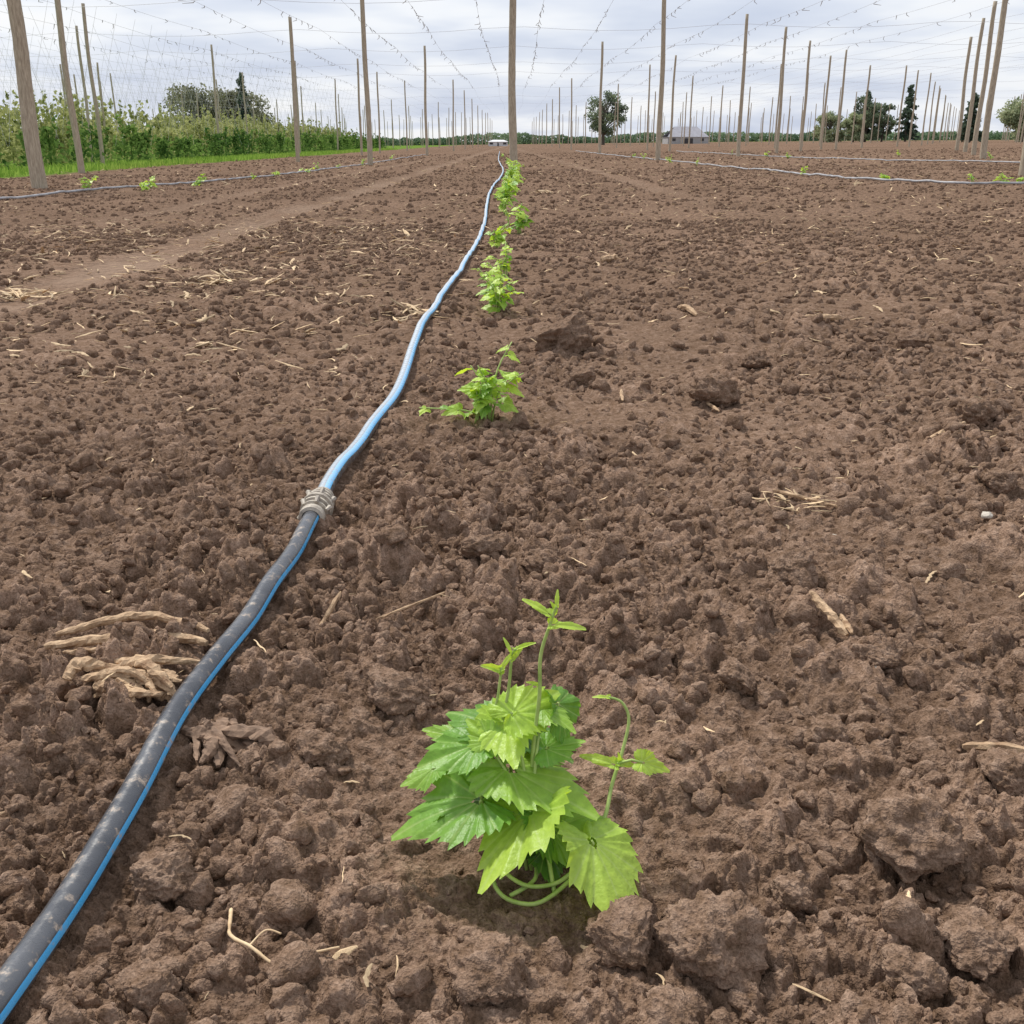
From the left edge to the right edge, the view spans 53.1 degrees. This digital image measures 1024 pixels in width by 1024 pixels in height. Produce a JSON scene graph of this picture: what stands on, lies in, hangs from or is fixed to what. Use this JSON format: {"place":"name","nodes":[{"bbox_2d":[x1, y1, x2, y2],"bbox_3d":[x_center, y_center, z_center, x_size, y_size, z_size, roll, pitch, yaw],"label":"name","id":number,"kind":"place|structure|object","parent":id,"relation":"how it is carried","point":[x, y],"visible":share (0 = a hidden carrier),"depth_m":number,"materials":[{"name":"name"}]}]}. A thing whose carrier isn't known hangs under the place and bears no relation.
{"place":"outdoors","nodes":[
{"label":"outdoors","id":0,"kind":"place"},
{"bbox_2d":[0,140,1023,1023],"bbox_3d":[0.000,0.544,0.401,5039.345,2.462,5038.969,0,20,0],"label":"soil field","id":1,"kind":"structure","parent":0,"point":[340,992],"depth_m":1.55,"materials":[{"name":"soil"}]},
{"bbox_2d":[6,0,47,187],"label":"trellis pole","id":2,"kind":"object","parent":1,"relation":"on","point":[29,123],"visible":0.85,"depth_m":16.52,"materials":[{"name":"wood"}]},
{"bbox_2d":[54,0,84,172],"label":"trellis pole","id":3,"kind":"object","parent":1,"relation":"on","point":[71,106],"visible":0.88,"depth_m":25.38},
{"bbox_2d":[75,26,92,161],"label":"trellis pole","id":4,"kind":"object","parent":1,"relation":"on","point":[83,80],"visible":0.74,"depth_m":43.35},
{"bbox_2d":[81,3,104,164],"bbox_3d":[-13.801,-13.867,33.798,0.171,5.271,0.140,-4,20,-12],"label":"trellis pole","id":5,"kind":"object","parent":1,"relation":"on","point":[100,139],"visible":0.94,"depth_m":33.70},
{"bbox_2d":[96,62,107,158],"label":"trellis pole","id":6,"kind":"object","parent":1,"relation":"on","point":[101,100],"visible":0.54,"depth_m":55.66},
{"bbox_2d":[44,611,209,654],"bbox_3d":[-0.520,0.164,1.400,0.224,0.029,0.086,0,20,0],"label":"dead hop bine","id":7,"kind":"object","parent":1,"relation":"on","point":[88,640],"visible":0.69,"depth_m":1.40,"materials":[{"name":"plant"}]},
{"bbox_2d":[62,654,199,702],"bbox_3d":[-0.477,0.206,1.294,0.162,0.052,0.124,0,20,0],"label":"dead root crown","id":8,"kind":"object","parent":1,"relation":"on","point":[150,676],"visible":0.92,"depth_m":1.27},
{"bbox_2d":[121,417,153,430],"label":"soil clod","id":9,"kind":"object","parent":1,"relation":"on","point":[129,422],"visible":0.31,"depth_m":2.46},
{"bbox_2d":[112,956,181,1018],"bbox_3d":[-0.300,0.393,0.843,0.053,0.040,0.044,6,21,16],"label":"soil clod","id":10,"kind":"object","parent":1,"relation":"on","point":[144,984],"visible":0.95,"depth_m":0.83,"materials":[{"name":"soil"}]},
{"bbox_2d":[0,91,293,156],"bbox_3d":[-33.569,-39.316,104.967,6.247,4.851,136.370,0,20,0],"label":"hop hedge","id":11,"kind":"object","parent":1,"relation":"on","point":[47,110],"visible":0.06,"depth_m":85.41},
{"bbox_2d":[0,87,319,155],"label":"hop hedge","id":12,"kind":"object","parent":1,"relation":"on","point":[17,111],"visible":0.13,"depth_m":74.69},
{"bbox_2d":[126,846,196,902],"bbox_3d":[-0.331,0.347,0.975,0.068,0.046,0.058,17,26,39],"label":"soil clod","id":13,"kind":"object","parent":1,"relation":"on","point":[160,874],"visible":1,"depth_m":0.96,"materials":[{"name":"soil"}]},
{"bbox_2d":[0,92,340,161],"bbox_3d":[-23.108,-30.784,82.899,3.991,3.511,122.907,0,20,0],"label":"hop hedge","id":14,"kind":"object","parent":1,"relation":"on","point":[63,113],"visible":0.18,"depth_m":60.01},
{"bbox_2d":[0,106,385,169],"bbox_3d":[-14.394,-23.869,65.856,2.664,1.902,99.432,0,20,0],"label":"hop hedge","id":15,"kind":"object","parent":1,"relation":"on","point":[267,142],"visible":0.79,"depth_m":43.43,"materials":[{"name":"plant"}]},
{"bbox_2d":[0,148,397,177],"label":"grass verge","id":16,"kind":"object","parent":1,"relation":"on","point":[53,168],"depth_m":35.85,"materials":[{"name":"plant"}]},
{"bbox_2d":[295,61,300,151],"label":"trellis pole","id":17,"kind":"object","parent":16,"relation":"on","point":[297,109],"visible":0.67,"depth_m":61.45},
{"bbox_2d":[152,81,260,127],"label":"broadleaf tree","id":18,"kind":"object","parent":1,"relation":"on","point":[187,98],"visible":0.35,"depth_m":136.67,"materials":[{"name":"green plant"}]},
{"bbox_2d":[0,154,425,199],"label":"irrigation hose","id":19,"kind":"object","parent":1,"relation":"on","point":[57,192],"visible":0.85,"depth_m":17.32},
{"bbox_2d":[210,45,219,133],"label":"trellis pole","id":20,"kind":"object","parent":1,"relation":"on","point":[214,87],"visible":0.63,"depth_m":53.65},
{"bbox_2d":[181,717,275,767],"bbox_3d":[-0.337,0.265,1.211,0.091,0.037,0.131,-12,23,-31],"label":"dead root crown","id":21,"kind":"object","parent":1,"relation":"on","point":[218,738],"visible":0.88,"depth_m":1.19,"materials":[{"name":"plant"}]},
{"bbox_2d":[233,72,252,123],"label":"conifer tree","id":22,"kind":"object","parent":1,"relation":"on","point":[242,110],"visible":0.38,"depth_m":137.02,"materials":[{"name":"green plant"}]},
{"bbox_2d":[212,87,274,125],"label":"broadleaf tree","id":23,"kind":"object","parent":1,"relation":"on","point":[251,97],"visible":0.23,"depth_m":140.42,"materials":[{"name":"green plant"}]},
{"bbox_2d":[233,547,268,563],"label":"soil clod","id":24,"kind":"object","parent":1,"relation":"on","point":[260,555],"visible":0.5,"depth_m":1.67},
{"bbox_2d":[0,151,503,1023],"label":"irrigation hose","id":25,"kind":"object","parent":1,"relation":"on","point":[32,953],"visible":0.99,"depth_m":1.16,"materials":[{"name":"plastic"}]},
{"bbox_2d":[227,908,339,963],"bbox_3d":[-0.216,0.378,0.906,0.131,0.024,0.041,11,23,28],"label":"dry rootlet","id":26,"kind":"object","parent":1,"relation":"on","point":[248,945],"visible":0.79,"depth_m":0.90,"materials":[{"name":"plant"}]},
{"bbox_2d":[288,17,299,161],"bbox_3d":[-8.280,-15.848,38.948,0.195,5.404,0.198,-13,24,-34],"label":"trellis pole","id":27,"kind":"object","parent":1,"relation":"on","point":[296,135],"visible":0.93,"depth_m":38.87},
{"bbox_2d":[295,728,350,767],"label":"soil clod","id":28,"kind":"object","parent":1,"relation":"on","point":[316,747],"visible":0.93,"depth_m":1.17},
{"bbox_2d":[319,591,341,624],"bbox_3d":[-0.276,0.154,1.518,0.010,0.040,0.096,7,21,18],"label":"wood chip","id":29,"kind":"object","parent":1,"relation":"on","point":[330,609],"visible":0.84,"depth_m":1.53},
{"bbox_2d":[357,58,362,154],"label":"trellis pole","id":30,"kind":"object","parent":1,"relation":"on","point":[360,130],"visible":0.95,"depth_m":57.69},
{"bbox_2d":[360,0,372,164],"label":"trellis pole","id":31,"kind":"object","parent":1,"relation":"on","point":[367,95],"visible":0.91,"depth_m":31.40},
{"bbox_2d":[363,466,388,484],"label":"soil clod","id":32,"kind":"object","parent":1,"relation":"on","point":[374,472],"visible":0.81,"depth_m":2.10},
{"bbox_2d":[376,72,380,152],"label":"trellis pole","id":33,"kind":"object","parent":1,"relation":"on","point":[378,112],"visible":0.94,"depth_m":68.01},
{"bbox_2d":[366,663,437,716],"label":"soil clod","id":34,"kind":"object","parent":1,"relation":"on","point":[391,691],"visible":0.96,"depth_m":1.29,"materials":[{"name":"soil"}]},
{"bbox_2d":[376,589,452,618],"bbox_3d":[-0.145,0.137,1.528,0.126,0.022,0.005,-11,22,-27],"label":"twig","id":35,"kind":"object","parent":1,"relation":"on","point":[413,604],"visible":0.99,"depth_m":1.52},
{"bbox_2d":[423,46,428,155],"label":"trellis pole","id":36,"kind":"object","parent":1,"relation":"on","point":[425,121],"visible":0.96,"depth_m":52.10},
{"bbox_2d":[419,342,523,421],"bbox_3d":[-0.099,-0.304,2.470,0.256,0.188,0.116,-9,22,-22],"label":"hop plant","id":37,"kind":"object","parent":1,"relation":"on","point":[508,405],"visible":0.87,"depth_m":2.48,"materials":[{"name":"green plant"}]},
{"bbox_2d":[458,534,505,560],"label":"soil clod","id":38,"kind":"object","parent":1,"relation":"on","point":[475,546],"visible":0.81,"depth_m":1.66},
{"bbox_2d":[445,929,527,1005],"bbox_3d":[-0.021,0.385,0.858,0.068,0.058,0.080,0,21,-19],"label":"soil clod","id":39,"kind":"object","parent":1,"relation":"on","point":[486,967],"visible":1,"depth_m":0.84,"materials":[{"name":"soil"}]},
{"bbox_2d":[468,380,507,423],"bbox_3d":[-0.064,-0.264,2.466,0.089,0.112,0.077,14,24,33],"label":"hop plant","id":40,"kind":"object","parent":1,"relation":"on","point":[485,409],"visible":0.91,"depth_m":2.45,"materials":[{"name":"green plant"}]},
{"bbox_2d":[480,262,510,287],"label":"hop plant","id":41,"kind":"object","parent":1,"relation":"on","point":[494,269],"visible":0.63,"depth_m":4.64,"materials":[{"name":"green plant"}]},
{"bbox_2d":[484,223,510,247],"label":"hop plant","id":42,"kind":"object","parent":1,"relation":"on","point":[498,238],"visible":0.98,"depth_m":6.39,"materials":[{"name":"green plant"}]},
{"bbox_2d":[476,268,518,306],"bbox_3d":[-0.072,-0.943,4.305,0.192,0.164,0.126,11,23,27],"label":"hop plant","id":43,"kind":"object","parent":1,"relation":"on","point":[509,287],"visible":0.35,"depth_m":4.27,"materials":[{"name":"green plant"}]},
{"bbox_2d":[484,241,512,276],"bbox_3d":[-0.049,-1.296,5.265,0.139,0.172,0.202,13,24,33],"label":"hop plant","id":44,"kind":"object","parent":1,"relation":"on","point":[507,267],"visible":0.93,"depth_m":5.27,"materials":[{"name":"green plant"}]},
{"bbox_2d":[476,271,523,312],"bbox_3d":[-0.035,-0.858,4.030,0.202,0.172,0.187,14,24,34],"label":"hop plant","id":45,"kind":"object","parent":1,"relation":"on","point":[496,293],"visible":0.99,"depth_m":4.04,"materials":[{"name":"green plant"}]},
{"bbox_2d":[493,193,513,213],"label":"hop plant","id":46,"kind":"object","parent":1,"relation":"on","point":[501,207],"visible":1,"depth_m":9.76,"materials":[{"name":"green plant"}]},
{"bbox_2d":[494,181,517,204],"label":"hop plant","id":47,"kind":"object","parent":1,"relation":"on","point":[505,190],"visible":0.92,"depth_m":10.88,"materials":[{"name":"green plant"}]},
{"bbox_2d":[502,164,519,180],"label":"hop plant","id":48,"kind":"object","parent":1,"relation":"on","point":[510,174],"visible":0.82,"depth_m":16.48,"materials":[{"name":"green plant"}]},
{"bbox_2d":[0,153,1023,1001],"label":"straw litter","id":49,"kind":"object","parent":1,"relation":"on","point":[208,343],"visible":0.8,"depth_m":5.10,"materials":[{"name":"plant"}]},
{"bbox_2d":[10,130,1014,145],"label":"distant treeline","id":50,"kind":"object","parent":1,"relation":"on","point":[527,138],"visible":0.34,"depth_m":237.75,"materials":[{"name":"plant"}]},
{"bbox_2d":[508,0,517,168],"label":"trellis pole","id":51,"kind":"object","parent":1,"relation":"on","point":[512,89],"visible":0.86,"depth_m":24.42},
{"bbox_2d":[507,203,534,233],"bbox_3d":[0.044,-2.182,7.612,0.200,0.220,0.155,13,24,32],"label":"hop plant","id":52,"kind":"object","parent":1,"relation":"on","point":[519,223],"visible":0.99,"depth_m":7.59,"materials":[{"name":"green plant"}]},
{"bbox_2d":[391,589,669,911],"bbox_3d":[0.011,0.219,0.958,0.251,0.284,0.183,7,21,18],"label":"hop plant","id":53,"kind":"object","parent":1,"relation":"on","point":[536,810],"visible":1,"depth_m":0.97,"materials":[{"name":"green plant"}]},
{"bbox_2d":[524,548,563,572],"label":"soil clod","id":54,"kind":"object","parent":1,"relation":"on","point":[537,561],"visible":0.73,"depth_m":1.61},
{"bbox_2d":[534,311,594,353],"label":"soil clod","id":55,"kind":"object","parent":1,"relation":"on","point":[571,333],"visible":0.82,"depth_m":3.28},
{"bbox_2d":[569,365,595,385],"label":"soil clod","id":56,"kind":"object","parent":1,"relation":"on","point":[582,375],"visible":0.78,"depth_m":2.92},
{"bbox_2d":[598,42,603,153],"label":"trellis pole","id":57,"kind":"object","parent":1,"relation":"on","point":[600,92],"visible":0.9,"depth_m":50.01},
{"bbox_2d":[584,90,628,144],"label":"oak tree","id":58,"kind":"object","parent":1,"relation":"on","point":[610,116],"visible":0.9,"depth_m":148.57,"materials":[{"name":"green plant"}]},
{"bbox_2d":[585,895,658,970],"bbox_3d":[0.098,0.370,0.899,0.071,0.052,0.060,13,24,32],"label":"soil clod","id":59,"kind":"object","parent":1,"relation":"on","point":[621,931],"visible":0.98,"depth_m":0.88,"materials":[{"name":"soil"}]},
{"bbox_2d":[646,65,650,149],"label":"trellis pole","id":60,"kind":"object","parent":1,"relation":"on","point":[648,108],"visible":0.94,"depth_m":66.80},
{"bbox_2d":[655,0,665,159],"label":"trellis pole","id":61,"kind":"object","parent":1,"relation":"on","point":[661,92],"visible":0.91,"depth_m":32.72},
{"bbox_2d":[635,983,701,1023],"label":"soil clod","id":62,"kind":"object","parent":1,"relation":"on","point":[667,1003],"visible":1,"depth_m":0.80,"materials":[{"name":"soil"}]},
{"bbox_2d":[668,55,676,150],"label":"trellis pole","id":63,"kind":"object","parent":1,"relation":"on","point":[671,126],"visible":0.94,"depth_m":57.64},
{"bbox_2d":[662,127,708,143],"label":"farm barn","id":64,"kind":"structure","parent":1,"relation":"on","point":[695,135],"depth_m":157.13,"materials":[{"name":"metal"}]},
{"bbox_2d":[653,888,768,992],"bbox_3d":[0.173,0.367,0.879,0.098,0.077,0.090,8,21,21],"label":"soil clod","id":65,"kind":"object","parent":1,"relation":"on","point":[720,942],"visible":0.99,"depth_m":0.86,"materials":[{"name":"soil"}]},
{"bbox_2d":[686,372,741,407],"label":"soil clod","id":66,"kind":"object","parent":1,"relation":"on","point":[715,389],"visible":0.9,"depth_m":2.63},
{"bbox_2d":[717,658,756,695],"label":"soil clod","id":67,"kind":"object","parent":1,"relation":"on","point":[736,675],"visible":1,"depth_m":1.30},
{"bbox_2d":[736,14,748,155],"bbox_3d":[8.754,-15.994,38.903,0.154,5.300,0.249,1,20,4],"label":"trellis pole","id":68,"kind":"object","parent":1,"relation":"on","point":[742,90],"visible":0.94,"depth_m":38.83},
{"bbox_2d":[739,348,771,368],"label":"soil clod","id":69,"kind":"object","parent":1,"relation":"on","point":[756,358],"visible":0.92,"depth_m":3.10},
{"bbox_2d":[774,64,781,147],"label":"trellis pole","id":70,"kind":"object","parent":1,"relation":"on","point":[777,109],"visible":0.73,"depth_m":68.70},
{"bbox_2d":[775,27,787,152],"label":"trellis pole","id":71,"kind":"object","parent":1,"relation":"on","point":[781,98],"visible":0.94,"depth_m":46.24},
{"bbox_2d":[767,545,817,585],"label":"soil clod","id":72,"kind":"object","parent":1,"relation":"on","point":[782,565],"visible":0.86,"depth_m":1.57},
{"bbox_2d":[770,870,815,914],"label":"soil clod","id":73,"kind":"object","parent":1,"relation":"on","point":[792,892],"visible":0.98,"depth_m":0.94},
{"bbox_2d":[579,151,1023,184],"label":"irrigation hose","id":74,"kind":"object","parent":1,"relation":"on","point":[933,181],"visible":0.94,"depth_m":16.35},
{"bbox_2d":[799,41,810,150],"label":"trellis pole","id":75,"kind":"object","parent":1,"relation":"on","point":[805,105],"visible":0.93,"depth_m":51.92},
{"bbox_2d":[773,489,836,507],"bbox_3d":[0.560,-0.025,1.937,0.135,0.020,0.009,10,22,25],"label":"dry straw bundle","id":76,"kind":"object","parent":1,"relation":"on","point":[798,496],"visible":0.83,"depth_m":1.94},
{"bbox_2d":[805,314,841,320],"bbox_3d":[1.125,-0.703,3.707,0.159,0.032,0.031,-5,21,-14],"label":"wood chip","id":77,"kind":"object","parent":1,"relation":"on","point":[832,317],"visible":0.53,"depth_m":3.71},
{"bbox_2d":[820,56,831,148],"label":"trellis pole","id":78,"kind":"object","parent":1,"relation":"on","point":[823,123],"visible":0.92,"depth_m":59.46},
{"bbox_2d":[0,0,1023,121],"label":"trellis wires","id":79,"kind":"object","parent":78,"relation":"attached to","point":[522,46],"visible":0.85,"depth_m":58.62,"materials":[{"name":"metal"}]},
{"bbox_2d":[0,0,351,145],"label":"climbing twine","id":80,"kind":"object","parent":79,"relation":"hanging from","point":[152,90],"visible":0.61,"depth_m":52.87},
{"bbox_2d":[1,0,1008,89],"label":"twine remnants","id":81,"kind":"object","parent":79,"relation":"attached to","point":[486,41],"visible":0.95,"depth_m":46.27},
{"bbox_2d":[803,712,848,747],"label":"soil clod","id":82,"kind":"object","parent":1,"relation":"on","point":[826,726],"visible":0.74,"depth_m":1.17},
{"bbox_2d":[812,111,844,142],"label":"broadleaf tree","id":83,"kind":"object","parent":1,"relation":"on","point":[832,120],"visible":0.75,"depth_m":149.10,"materials":[{"name":"green plant"}]},
{"bbox_2d":[809,591,848,635],"bbox_3d":[0.439,0.140,1.422,0.016,0.034,0.087,-7,21,-18],"label":"wood chip","id":84,"kind":"object","parent":1,"relation":"on","point":[827,611],"visible":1,"depth_m":1.42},
{"bbox_2d":[835,50,847,149],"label":"trellis pole","id":85,"kind":"object","parent":1,"relation":"on","point":[840,109],"visible":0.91,"depth_m":55.68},
{"bbox_2d":[838,613,852,633],"bbox_3d":[0.463,0.155,1.423,0.010,0.018,0.091,2,20,6],"label":"wood chip","id":86,"kind":"object","parent":1,"relation":"on","point":[846,623],"visible":0.98,"depth_m":1.41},
{"bbox_2d":[679,151,1019,162],"bbox_3d":[10.694,-13.389,38.394,3.804,0.140,38.636,-4,20,-10],"label":"irrigation hose","id":87,"kind":"object","parent":1,"relation":"on","point":[869,159],"visible":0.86,"depth_m":29.85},
{"bbox_2d":[841,111,866,141],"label":"broadleaf tree","id":88,"kind":"object","parent":1,"relation":"on","point":[847,124],"visible":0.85,"depth_m":147.35,"materials":[{"name":"green plant"}]},
{"bbox_2d":[860,65,870,147],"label":"trellis pole","id":89,"kind":"object","parent":1,"relation":"on","point":[863,128],"visible":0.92,"depth_m":65.15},
{"bbox_2d":[848,95,885,141],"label":"broadleaf tree","id":90,"kind":"object","parent":1,"relation":"on","point":[869,115],"visible":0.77,"depth_m":148.60,"materials":[{"name":"green plant"}]},
{"bbox_2d":[849,642,900,668],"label":"soil clod","id":91,"kind":"object","parent":1,"relation":"on","point":[883,655],"visible":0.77,"depth_m":1.32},
{"bbox_2d":[871,102,897,141],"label":"broadleaf tree","id":92,"kind":"object","parent":1,"relation":"on","point":[884,109],"visible":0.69,"depth_m":149.95,"materials":[{"name":"green plant"}]},
{"bbox_2d":[896,65,906,146],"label":"trellis pole","id":93,"kind":"object","parent":1,"relation":"on","point":[901,108],"visible":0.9,"depth_m":70.72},
{"bbox_2d":[894,84,919,141],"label":"conifer tree","id":94,"kind":"object","parent":1,"relation":"on","point":[907,115],"visible":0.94,"depth_m":147.12,"materials":[{"name":"green plant"}]},
{"bbox_2d":[895,327,930,347],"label":"soil clod","id":95,"kind":"object","parent":1,"relation":"on","point":[915,337],"visible":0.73,"depth_m":3.29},
{"bbox_2d":[908,70,918,146],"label":"trellis pole","id":96,"kind":"object","parent":1,"relation":"on","point":[913,109],"visible":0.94,"depth_m":68.12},
{"bbox_2d":[859,786,970,883],"bbox_3d":[0.390,0.316,0.995,0.099,0.077,0.095,17,26,38],"label":"soil clod","id":97,"kind":"object","parent":1,"relation":"on","point":[907,837],"visible":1,"depth_m":0.98,"materials":[{"name":"soil"}]},
{"bbox_2d":[880,943,950,1003],"bbox_3d":[0.331,0.381,0.847,0.050,0.041,0.059,-14,25,-28],"label":"soil clod","id":98,"kind":"object","parent":1,"relation":"on","point":[923,976],"visible":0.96,"depth_m":0.83,"materials":[{"name":"soil"}]},
{"bbox_2d":[955,37,972,149],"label":"trellis pole","id":99,"kind":"object","parent":1,"relation":"on","point":[963,98],"visible":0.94,"depth_m":48.20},
{"bbox_2d":[954,92,982,142],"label":"conifer tree","id":100,"kind":"object","parent":1,"relation":"on","point":[965,119],"visible":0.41,"depth_m":109.98,"materials":[{"name":"green plant"}]},
{"bbox_2d":[963,18,984,151],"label":"trellis pole","id":101,"kind":"object","parent":1,"relation":"on","point":[967,134],"visible":0.91,"depth_m":42.49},
{"bbox_2d":[955,398,1000,426],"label":"soil clod","id":102,"kind":"object","parent":1,"relation":"on","point":[977,411],"visible":0.73,"depth_m":2.40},
{"bbox_2d":[938,905,1018,980],"bbox_3d":[0.398,0.369,0.878,0.067,0.043,0.063,-12,23,-30],"label":"soil clod","id":103,"kind":"object","parent":1,"relation":"on","point":[981,944],"visible":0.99,"depth_m":0.86,"materials":[{"name":"soil"}]},
{"bbox_2d":[971,1,997,154],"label":"trellis pole","id":104,"kind":"object","parent":1,"relation":"on","point":[982,95],"visible":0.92,"depth_m":35.95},
{"bbox_2d":[962,741,1023,752],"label":"wood chip","id":105,"kind":"object","parent":1,"relation":"on","point":[982,746],"visible":0.75,"depth_m":1.15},
{"bbox_2d":[979,0,1007,158],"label":"trellis pole","id":106,"kind":"object","parent":1,"relation":"on","point":[988,111],"visible":0.92,"depth_m":29.48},
{"bbox_2d":[980,467,1017,493],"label":"soil clod","id":107,"kind":"object","parent":1,"relation":"on","point":[996,480],"visible":0.98,"depth_m":1.98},
{"bbox_2d":[976,747,1023,796],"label":"soil clod","id":108,"kind":"object","parent":1,"relation":"on","point":[1002,769],"visible":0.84,"depth_m":1.07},
{"bbox_2d":[995,96,1023,141],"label":"broadleaf tree","id":109,"kind":"object","parent":1,"relation":"on","point":[1009,117],"visible":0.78,"depth_m":109.97,"materials":[{"name":"green plant"}]},
{"bbox_2d":[0,0,1023,141],"label":"sky","id":110,"kind":"structure","parent":0,"point":[626,22],"materials":[{"name":"grey"}]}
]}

